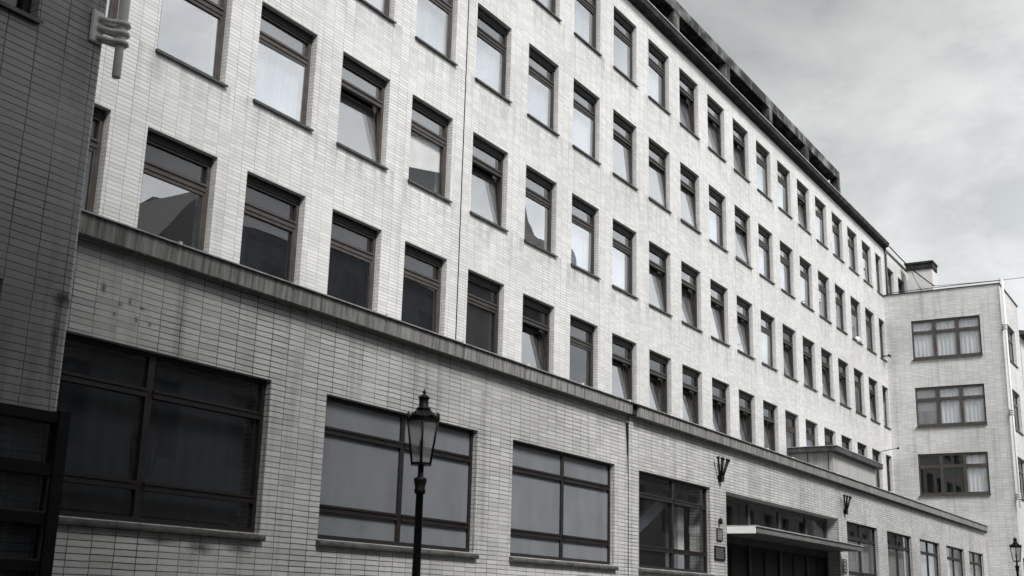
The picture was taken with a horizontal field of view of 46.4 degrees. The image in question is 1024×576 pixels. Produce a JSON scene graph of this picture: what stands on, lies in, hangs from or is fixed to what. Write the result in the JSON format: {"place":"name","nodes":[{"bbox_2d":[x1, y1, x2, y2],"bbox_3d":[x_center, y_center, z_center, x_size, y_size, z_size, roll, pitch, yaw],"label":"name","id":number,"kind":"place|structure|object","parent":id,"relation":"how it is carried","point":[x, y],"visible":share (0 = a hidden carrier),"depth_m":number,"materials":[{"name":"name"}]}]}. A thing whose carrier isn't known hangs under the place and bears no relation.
{"place":"outdoors","nodes":[
{"label":"outdoors","id":0,"kind":"place"},
{"bbox_2d":[407,389,439,575],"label":"street lamp","id":1,"kind":"object","parent":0,"point":[422,414],"visible":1,"depth_m":13.47,"materials":[{"name":"black metal"}]},
{"bbox_2d":[676,0,1023,329],"label":"sky","id":2,"kind":"structure","parent":0,"point":[917,106],"materials":[{"name":"grey"}]},
{"bbox_2d":[1009,537,1021,575],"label":"street lamp","id":3,"kind":"object","parent":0,"point":[1015,544],"visible":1,"depth_m":41.97,"materials":[{"name":"black metal"}]},
{"label":"ground","id":4,"kind":"structure","parent":0,"visible":0},
{"bbox_2d":[0,0,106,575],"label":"corner block","id":5,"kind":"structure","parent":4,"relation":"on","point":[50,52],"depth_m":10.37,"materials":[{"name":"tile"}]},
{"bbox_2d":[0,0,43,24],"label":"window","id":6,"kind":"structure","parent":5,"relation":"in","point":[23,7],"depth_m":10.54,"materials":[{"name":"brown paint"}]},
{"bbox_2d":[0,402,70,575],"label":"display case","id":7,"kind":"object","parent":5,"relation":"attached to","point":[45,517],"visible":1,"depth_m":9.97,"materials":[{"name":"black paint"}]},
{"bbox_2d":[89,0,130,78],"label":"corner pole","id":8,"kind":"object","parent":5,"relation":"attached to","point":[119,33],"visible":1,"depth_m":11.19,"materials":[{"name":"grey metal"}]},
{"bbox_2d":[52,0,987,575],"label":"office building","id":9,"kind":"structure","parent":4,"relation":"on","point":[576,270],"depth_m":23.31,"materials":[{"name":"brick"}]},
{"bbox_2d":[84,106,105,211],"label":"window","id":10,"kind":"structure","parent":9,"relation":"in","point":[98,114],"depth_m":17.77,"materials":[{"name":"brown paint"}]},
{"bbox_2d":[107,0,118,28],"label":"window","id":11,"kind":"structure","parent":9,"relation":"in","point":[113,4],"depth_m":18.42,"materials":[{"name":"brown paint"}]},
{"bbox_2d":[56,332,265,540],"bbox_3d":[-4.033,1.670,13.059,0.368,1.949,3.710,-7,-17,31],"label":"shop window","id":12,"kind":"structure","parent":9,"relation":"in","point":[145,439],"depth_m":13.30,"materials":[{"name":"black glass"}]},
{"bbox_2d":[137,130,212,250],"bbox_3d":[-5.429,-1.402,19.032,0.135,1.900,1.500,-7,-17,31],"label":"window","id":13,"kind":"structure","parent":9,"relation":"in","point":[151,169],"depth_m":19.34,"materials":[{"name":"brown paint"}]},
{"bbox_2d":[155,0,227,87],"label":"window","id":14,"kind":"structure","parent":9,"relation":"in","point":[219,12],"depth_m":20.25,"materials":[{"name":"brown paint"}]},
{"bbox_2d":[239,174,300,281],"bbox_3d":[-4.308,-0.890,20.855,0.190,1.900,1.500,-7,-17,31],"label":"window","id":15,"kind":"structure","parent":9,"relation":"in","point":[266,219],"depth_m":21.02,"materials":[{"name":"black glass"}]},
{"bbox_2d":[253,5,313,131],"bbox_3d":[-4.179,-3.967,21.639,0.382,1.945,1.560,-7,-17,31],"label":"window","id":16,"kind":"structure","parent":9,"relation":"in","point":[278,64],"depth_m":21.81,"materials":[{"name":"white glass"}]},
{"bbox_2d":[327,212,376,309],"bbox_3d":[-3.132,-0.368,22.713,0.190,1.900,1.500,-7,-17,31],"label":"window","id":17,"kind":"structure","parent":9,"relation":"in","point":[348,244],"depth_m":22.90,"materials":[{"name":"black glass"}]},
{"bbox_2d":[336,55,388,169],"bbox_3d":[-3.027,-3.442,23.511,0.438,1.945,1.560,-7,-17,31],"label":"window","id":18,"kind":"structure","parent":9,"relation":"in","point":[348,64],"depth_m":23.87,"materials":[{"name":"brown paint"}]},
{"bbox_2d":[361,0,396,23],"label":"window","id":19,"kind":"structure","parent":9,"relation":"in","point":[375,4],"depth_m":24.64,"materials":[{"name":"white glass"}]},
{"bbox_2d":[315,396,478,558],"bbox_3d":[-1.538,2.749,16.888,0.245,1.949,3.700,-7,-17,31],"label":"shop window","id":20,"kind":"structure","parent":9,"relation":"in","point":[367,495],"depth_m":16.70,"materials":[{"name":"grey glass"}]},
{"bbox_2d":[401,244,442,333],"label":"window","id":21,"kind":"structure","parent":9,"relation":"in","point":[418,281],"depth_m":24.79,"materials":[{"name":"black glass"}]},
{"bbox_2d":[407,98,452,202],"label":"window","id":22,"kind":"structure","parent":9,"relation":"in","point":[424,155],"depth_m":25.57,"materials":[{"name":"white glass"}]},
{"bbox_2d":[415,0,457,65],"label":"window","id":23,"kind":"structure","parent":9,"relation":"in","point":[430,13],"depth_m":26.45,"materials":[{"name":"white glass"}]},
{"bbox_2d":[465,271,499,353],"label":"window","id":24,"kind":"structure","parent":9,"relation":"in","point":[480,307],"depth_m":26.71,"materials":[{"name":"black glass"}]},
{"bbox_2d":[470,135,508,231],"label":"window","id":25,"kind":"structure","parent":9,"relation":"in","point":[478,143],"depth_m":27.67,"materials":[{"name":"brown paint"}]},
{"bbox_2d":[475,7,511,102],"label":"window","id":26,"kind":"structure","parent":9,"relation":"in","point":[487,47],"depth_m":28.32,"materials":[{"name":"white glass"}]},
{"bbox_2d":[522,296,549,371],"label":"window","id":27,"kind":"structure","parent":9,"relation":"in","point":[528,302],"depth_m":28.82,"materials":[{"name":"brown paint"}]},
{"bbox_2d":[524,168,557,257],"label":"window","id":28,"kind":"structure","parent":9,"relation":"in","point":[547,203],"depth_m":29.53,"materials":[{"name":"brown paint"}]},
{"bbox_2d":[527,47,559,136],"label":"window","id":29,"kind":"structure","parent":9,"relation":"in","point":[538,83],"depth_m":30.26,"materials":[{"name":"white glass"}]},
{"bbox_2d":[535,0,561,21],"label":"window","id":30,"kind":"structure","parent":9,"relation":"in","point":[544,3],"depth_m":31.15,"materials":[{"name":"white glass"}]},
{"bbox_2d":[509,441,618,570],"bbox_3d":[0.909,3.837,20.756,0.245,1.949,3.750,-7,-17,31],"label":"shop window","id":31,"kind":"structure","parent":9,"relation":"in","point":[560,502],"depth_m":20.71,"materials":[{"name":"brown paint"}]},
{"bbox_2d":[569,316,593,387],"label":"window","id":32,"kind":"structure","parent":9,"relation":"in","point":[579,345],"depth_m":30.55,"materials":[{"name":"grey glass"}]},
{"bbox_2d":[570,196,600,279],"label":"window","id":33,"kind":"structure","parent":9,"relation":"in","point":[580,228],"depth_m":31.34,"materials":[{"name":"brown paint"}]},
{"bbox_2d":[572,82,601,164],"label":"window","id":34,"kind":"structure","parent":9,"relation":"in","point":[581,115],"depth_m":32.17,"materials":[{"name":"white glass"}]},
{"bbox_2d":[574,0,601,55],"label":"window","id":35,"kind":"structure","parent":9,"relation":"in","point":[582,7],"depth_m":33.02,"materials":[{"name":"white glass"}]},
{"bbox_2d":[612,335,632,400],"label":"window","id":36,"kind":"structure","parent":9,"relation":"in","point":[620,342],"depth_m":32.63,"materials":[{"name":"brown paint"}]},
{"bbox_2d":[612,221,638,298],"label":"window","id":37,"kind":"structure","parent":9,"relation":"in","point":[619,249],"depth_m":33.26,"materials":[{"name":"grey glass"}]},
{"bbox_2d":[612,113,638,190],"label":"window","id":38,"kind":"structure","parent":9,"relation":"in","point":[628,144],"depth_m":34.14,"materials":[{"name":"brown paint"}]},
{"bbox_2d":[613,10,638,86],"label":"window","id":39,"kind":"structure","parent":9,"relation":"in","point":[627,41],"depth_m":34.98,"materials":[{"name":"brown paint"}]},
{"bbox_2d":[649,351,667,413],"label":"window","id":40,"kind":"structure","parent":9,"relation":"in","point":[652,356],"depth_m":34.54,"materials":[{"name":"brown paint"}]},
{"bbox_2d":[648,42,670,114],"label":"window","id":41,"kind":"structure","parent":9,"relation":"in","point":[654,70],"depth_m":36.82,"materials":[{"name":"white glass"}]},
{"bbox_2d":[648,141,671,213],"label":"window","id":42,"kind":"structure","parent":9,"relation":"in","point":[661,169],"depth_m":36.09,"materials":[{"name":"brown paint"}]},
{"bbox_2d":[649,243,672,316],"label":"window","id":43,"kind":"structure","parent":9,"relation":"in","point":[652,249],"depth_m":35.32,"materials":[{"name":"brown paint"}]},
{"bbox_2d":[639,478,683,568],"bbox_3d":[2.481,5.918,25.470,1.400,4.490,2.800,-7,-17,31],"label":"indoor stair","id":44,"kind":"object","parent":9,"relation":"in","point":[650,511],"visible":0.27,"depth_m":26.12,"materials":[{"name":"grey paint"}]},
{"bbox_2d":[638,471,714,575],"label":"shop window","id":45,"kind":"structure","parent":9,"relation":"in","point":[670,500],"depth_m":24.70,"materials":[{"name":"brown paint"}]},
{"bbox_2d":[679,71,699,139],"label":"window","id":46,"kind":"structure","parent":9,"relation":"in","point":[682,78],"depth_m":38.84,"materials":[{"name":"brown paint"}]},
{"bbox_2d":[682,366,698,424],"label":"window","id":47,"kind":"structure","parent":9,"relation":"in","point":[686,371],"depth_m":36.45,"materials":[{"name":"black glass"}]},
{"bbox_2d":[680,165,701,233],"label":"window","id":48,"kind":"structure","parent":9,"relation":"in","point":[690,191],"depth_m":37.97,"materials":[{"name":"brown paint"}]},
{"bbox_2d":[681,263,702,331],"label":"window","id":49,"kind":"structure","parent":9,"relation":"in","point":[685,269],"depth_m":37.22,"materials":[{"name":"brown paint"}]},
{"bbox_2d":[707,97,726,162],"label":"window","id":50,"kind":"structure","parent":9,"relation":"in","point":[710,104],"depth_m":40.73,"materials":[{"name":"brown paint"}]},
{"bbox_2d":[709,188,728,252],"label":"window","id":51,"kind":"structure","parent":9,"relation":"in","point":[714,210],"depth_m":39.84,"materials":[{"name":"grey glass"}]},
{"bbox_2d":[716,528,722,540],"bbox_3d":[4.594,5.460,26.458,0.028,0.270,0.310,-7,-17,31],"label":"plaque","id":52,"kind":"object","parent":9,"relation":"attached to","point":[719,534],"visible":1,"depth_m":26.43,"materials":[{"name":"grey paint"}]},
{"bbox_2d":[712,379,726,433],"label":"window","id":53,"kind":"structure","parent":9,"relation":"in","point":[721,386],"depth_m":38.34,"materials":[{"name":"black glass"}]},
{"bbox_2d":[714,546,725,560],"bbox_3d":[4.583,5.852,26.355,0.028,0.300,0.590,-7,-17,31],"label":"plaque","id":54,"kind":"object","parent":9,"relation":"attached to","point":[719,552],"visible":1,"depth_m":26.33,"materials":[{"name":"black paint"}]},
{"bbox_2d":[710,281,730,346],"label":"window","id":55,"kind":"structure","parent":9,"relation":"in","point":[713,286],"depth_m":39.10,"materials":[{"name":"brown paint"}]},
{"bbox_2d":[716,456,729,481],"bbox_3d":[4.735,4.081,26.848,0.179,0.542,0.710,-7,-17,31],"label":"flag holder","id":56,"kind":"object","parent":9,"relation":"attached to","point":[721,475],"visible":1,"depth_m":26.76,"materials":[{"name":"black metal"}]},
{"bbox_2d":[733,122,750,182],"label":"window","id":57,"kind":"structure","parent":9,"relation":"in","point":[738,130],"depth_m":42.63,"materials":[{"name":"brown paint"}]},
{"bbox_2d":[735,208,752,268],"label":"window","id":58,"kind":"structure","parent":9,"relation":"in","point":[740,215],"depth_m":41.77,"materials":[{"name":"brown paint"}]},
{"bbox_2d":[739,391,751,442],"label":"window","id":59,"kind":"structure","parent":9,"relation":"in","point":[742,395],"depth_m":40.24,"materials":[{"name":"black glass"}]},
{"bbox_2d":[737,298,755,359],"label":"window","id":60,"kind":"structure","parent":9,"relation":"in","point":[741,303],"depth_m":41.01,"materials":[{"name":"brown paint"}]},
{"bbox_2d":[756,143,772,201],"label":"window","id":61,"kind":"structure","parent":9,"relation":"in","point":[760,164],"depth_m":44.46,"materials":[{"name":"white glass"}]},
{"bbox_2d":[758,226,775,284],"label":"window","id":62,"kind":"structure","parent":9,"relation":"in","point":[762,246],"depth_m":43.64,"materials":[{"name":"brown paint"}]},
{"bbox_2d":[763,401,774,450],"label":"window","id":63,"kind":"structure","parent":9,"relation":"in","point":[767,406],"depth_m":42.13,"materials":[{"name":"brown paint"}]},
{"bbox_2d":[761,312,777,370],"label":"window","id":64,"kind":"structure","parent":9,"relation":"in","point":[765,332],"depth_m":42.81,"materials":[{"name":"grey glass"}]},
{"bbox_2d":[777,163,792,218],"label":"window","id":65,"kind":"structure","parent":9,"relation":"in","point":[781,182],"depth_m":46.35,"materials":[{"name":"grey glass"}]},
{"bbox_2d":[780,243,795,298],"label":"window","id":66,"kind":"structure","parent":9,"relation":"in","point":[784,262],"depth_m":45.55,"materials":[{"name":"grey glass"}]},
{"bbox_2d":[785,411,795,455],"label":"window","id":67,"kind":"structure","parent":9,"relation":"in","point":[789,429],"depth_m":43.95,"materials":[{"name":"brown paint"}]},
{"bbox_2d":[782,325,798,381],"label":"window","id":68,"kind":"structure","parent":9,"relation":"in","point":[790,344],"depth_m":44.81,"materials":[{"name":"brown paint"}]},
{"bbox_2d":[797,182,811,234],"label":"window","id":69,"kind":"structure","parent":9,"relation":"in","point":[802,199],"depth_m":48.33,"materials":[{"name":"brown paint"}]},
{"bbox_2d":[800,259,814,311],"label":"window","id":70,"kind":"structure","parent":9,"relation":"in","point":[803,276],"depth_m":47.45,"materials":[{"name":"grey glass"}]},
{"bbox_2d":[806,420,814,445],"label":"window","id":71,"kind":"structure","parent":9,"relation":"in","point":[809,437],"depth_m":45.84,"materials":[{"name":"brown paint"}]},
{"bbox_2d":[803,338,817,391],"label":"window","id":72,"kind":"structure","parent":9,"relation":"in","point":[809,355],"depth_m":46.71,"materials":[{"name":"brown paint"}]},
{"bbox_2d":[815,199,828,249],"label":"window","id":73,"kind":"structure","parent":9,"relation":"in","point":[819,216],"depth_m":50.16,"materials":[{"name":"grey glass"}]},
{"bbox_2d":[818,273,831,323],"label":"window","id":74,"kind":"structure","parent":9,"relation":"in","point":[823,290],"depth_m":49.35,"materials":[{"name":"grey glass"}]},
{"bbox_2d":[824,428,832,444],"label":"window","id":75,"kind":"structure","parent":9,"relation":"in","point":[827,432],"depth_m":47.71,"materials":[{"name":"brown paint"}]},
{"bbox_2d":[821,349,835,400],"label":"window","id":76,"kind":"structure","parent":9,"relation":"in","point":[823,353],"depth_m":48.61,"materials":[{"name":"brown paint"}]},
{"bbox_2d":[787,445,883,486],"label":"terrace hut","id":77,"kind":"object","parent":9,"relation":"on","point":[844,462],"visible":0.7,"depth_m":42.70,"materials":[{"name":"metal"}]},
{"bbox_2d":[832,215,844,262],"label":"window","id":78,"kind":"structure","parent":9,"relation":"in","point":[834,231],"depth_m":52.07,"materials":[{"name":"grey glass"}]},
{"bbox_2d":[835,286,847,334],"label":"window","id":79,"kind":"structure","parent":9,"relation":"in","point":[838,302],"depth_m":51.24,"materials":[{"name":"grey glass"}]},
{"bbox_2d":[842,559,846,572],"bbox_3d":[9.525,7.950,34.187,0.028,0.380,0.340,-7,-17,31],"label":"plaque","id":80,"kind":"object","parent":9,"relation":"attached to","point":[844,565],"visible":1,"depth_m":34.16,"materials":[{"name":"metal"}]},
{"bbox_2d":[841,436,848,449],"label":"window","id":81,"kind":"structure","parent":9,"relation":"in","point":[845,440],"depth_m":49.72,"materials":[{"name":"brown paint"}]},
{"bbox_2d":[838,360,851,408],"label":"window","id":82,"kind":"structure","parent":9,"relation":"in","point":[841,364],"depth_m":50.51,"materials":[{"name":"black glass"}]},
{"bbox_2d":[843,495,851,513],"bbox_3d":[9.749,6.310,34.773,0.179,0.542,0.710,-7,-17,31],"label":"flag holder","id":83,"kind":"object","parent":9,"relation":"attached to","point":[846,507],"visible":1,"depth_m":34.68,"materials":[{"name":"black metal"}]},
{"bbox_2d":[847,229,859,275],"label":"window","id":84,"kind":"structure","parent":9,"relation":"in","point":[850,244],"depth_m":53.96,"materials":[{"name":"brown paint"}]},
{"bbox_2d":[850,298,862,344],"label":"window","id":85,"kind":"structure","parent":9,"relation":"in","point":[853,313],"depth_m":53.15,"materials":[{"name":"grey glass"}]},
{"bbox_2d":[854,370,866,416],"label":"window","id":86,"kind":"structure","parent":9,"relation":"in","point":[857,384],"depth_m":52.34,"materials":[{"name":"grey glass"}]},
{"bbox_2d":[847,522,876,575],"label":"shop window","id":87,"kind":"structure","parent":9,"relation":"in","point":[858,563],"depth_m":36.27,"materials":[{"name":"brown paint"}]},
{"bbox_2d":[862,243,873,287],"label":"window","id":88,"kind":"structure","parent":9,"relation":"in","point":[865,257],"depth_m":55.86,"materials":[{"name":"brown paint"}]},
{"bbox_2d":[865,309,876,354],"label":"window","id":89,"kind":"structure","parent":9,"relation":"in","point":[868,323],"depth_m":55.04,"materials":[{"name":"brown paint"}]},
{"bbox_2d":[869,379,880,423],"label":"window","id":90,"kind":"structure","parent":9,"relation":"in","point":[871,382],"depth_m":54.29,"materials":[{"name":"black glass"}]},
{"bbox_2d":[872,450,879,487],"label":"window","id":91,"kind":"structure","parent":9,"relation":"in","point":[874,452],"depth_m":53.47,"materials":[{"name":"brown paint"}]},
{"bbox_2d":[875,255,883,295],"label":"window","id":92,"kind":"structure","parent":9,"relation":"in","point":[876,258],"depth_m":57.44,"materials":[{"name":"brown paint"}]},
{"bbox_2d":[879,320,887,361],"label":"window","id":93,"kind":"structure","parent":9,"relation":"in","point":[880,323],"depth_m":56.63,"materials":[{"name":"brown paint"}]},
{"bbox_2d":[884,248,888,292],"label":"rain pipe","id":94,"kind":"object","parent":9,"relation":"attached to","point":[886,272],"visible":0.96,"depth_m":58.07,"materials":[{"name":"metal"}]},
{"bbox_2d":[882,387,891,429],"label":"window","id":95,"kind":"structure","parent":9,"relation":"in","point":[883,389],"depth_m":55.82,"materials":[{"name":"grey glass"}]},
{"bbox_2d":[886,456,890,490],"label":"window","id":96,"kind":"structure","parent":9,"relation":"in","point":[887,458],"depth_m":55.02,"materials":[{"name":"brown paint"}]},
{"bbox_2d":[887,269,891,293],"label":"window","id":97,"kind":"structure","parent":9,"relation":"in","point":[889,273],"depth_m":59.36,"materials":[{"name":"black glass"}]},
{"bbox_2d":[887,532,910,575],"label":"shop window","id":98,"kind":"structure","parent":9,"relation":"in","point":[895,557],"depth_m":39.95,"materials":[{"name":"brown paint"}]},
{"bbox_2d":[920,540,938,575],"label":"shop window","id":99,"kind":"structure","parent":9,"relation":"in","point":[926,562],"depth_m":43.56,"materials":[{"name":"grey glass"}]},
{"bbox_2d":[946,546,962,575],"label":"shop window","id":100,"kind":"structure","parent":9,"relation":"in","point":[952,566],"depth_m":47.12,"materials":[{"name":"brown paint"}]},
{"bbox_2d":[969,551,981,575],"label":"shop window","id":101,"kind":"structure","parent":9,"relation":"in","point":[973,572],"depth_m":50.51,"materials":[{"name":"grey glass"}]},
{"bbox_2d":[884,283,1023,575],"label":"wing building","id":102,"kind":"structure","parent":4,"relation":"on","point":[952,438],"depth_m":54.76,"materials":[{"name":"tile"}]},
{"bbox_2d":[904,260,937,291],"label":"chimney","id":103,"kind":"object","parent":102,"relation":"on","point":[927,270],"visible":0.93,"depth_m":60.35,"materials":[{"name":"concrete"}]},
{"bbox_2d":[889,246,934,285],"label":"roof cable","id":104,"kind":"object","parent":103,"relation":"attached to","point":[909,266],"visible":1,"depth_m":59.21,"materials":[{"name":"black metal"}]},
{"bbox_2d":[886,280,999,293],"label":"lightning rail","id":105,"kind":"object","parent":102,"relation":"on","point":[944,286],"visible":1,"depth_m":55.90,"materials":[{"name":"black metal"}]},
{"bbox_2d":[911,315,982,360],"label":"triple window","id":106,"kind":"structure","parent":102,"relation":"in","point":[948,341],"depth_m":55.47,"materials":[{"name":"brown paint"}]},
{"bbox_2d":[915,383,987,427],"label":"triple window","id":107,"kind":"structure","parent":102,"relation":"in","point":[970,398],"depth_m":54.58,"materials":[{"name":"grey glass"}]},
{"bbox_2d":[918,452,990,496],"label":"triple window","id":108,"kind":"structure","parent":102,"relation":"in","point":[976,466],"depth_m":53.57,"materials":[{"name":"brown paint"}]},
{"bbox_2d":[1001,279,1021,507],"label":"drainpipe","id":109,"kind":"object","parent":102,"relation":"attached to","point":[1005,328],"visible":1,"depth_m":53.19,"materials":[{"name":"white metal"}]},
{"bbox_2d":[1007,329,1018,368],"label":"side window","id":110,"kind":"structure","parent":102,"relation":"in","point":[1008,331],"depth_m":56.59,"materials":[{"name":"brown paint"}]},
{"bbox_2d":[1012,392,1023,435],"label":"side window","id":111,"kind":"structure","parent":102,"relation":"in","point":[1014,395],"depth_m":55.95,"materials":[{"name":"brown paint"}]},
{"bbox_2d":[1018,459,1023,499],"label":"side window","id":112,"kind":"structure","parent":102,"relation":"in","point":[1019,461],"depth_m":55.08,"materials":[{"name":"brown paint"}]},
{"bbox_2d":[1019,330,1023,386],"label":"neighbour house","id":113,"kind":"structure","parent":4,"relation":"on","point":[1021,335],"depth_m":59.38,"materials":[{"name":"white paint"}]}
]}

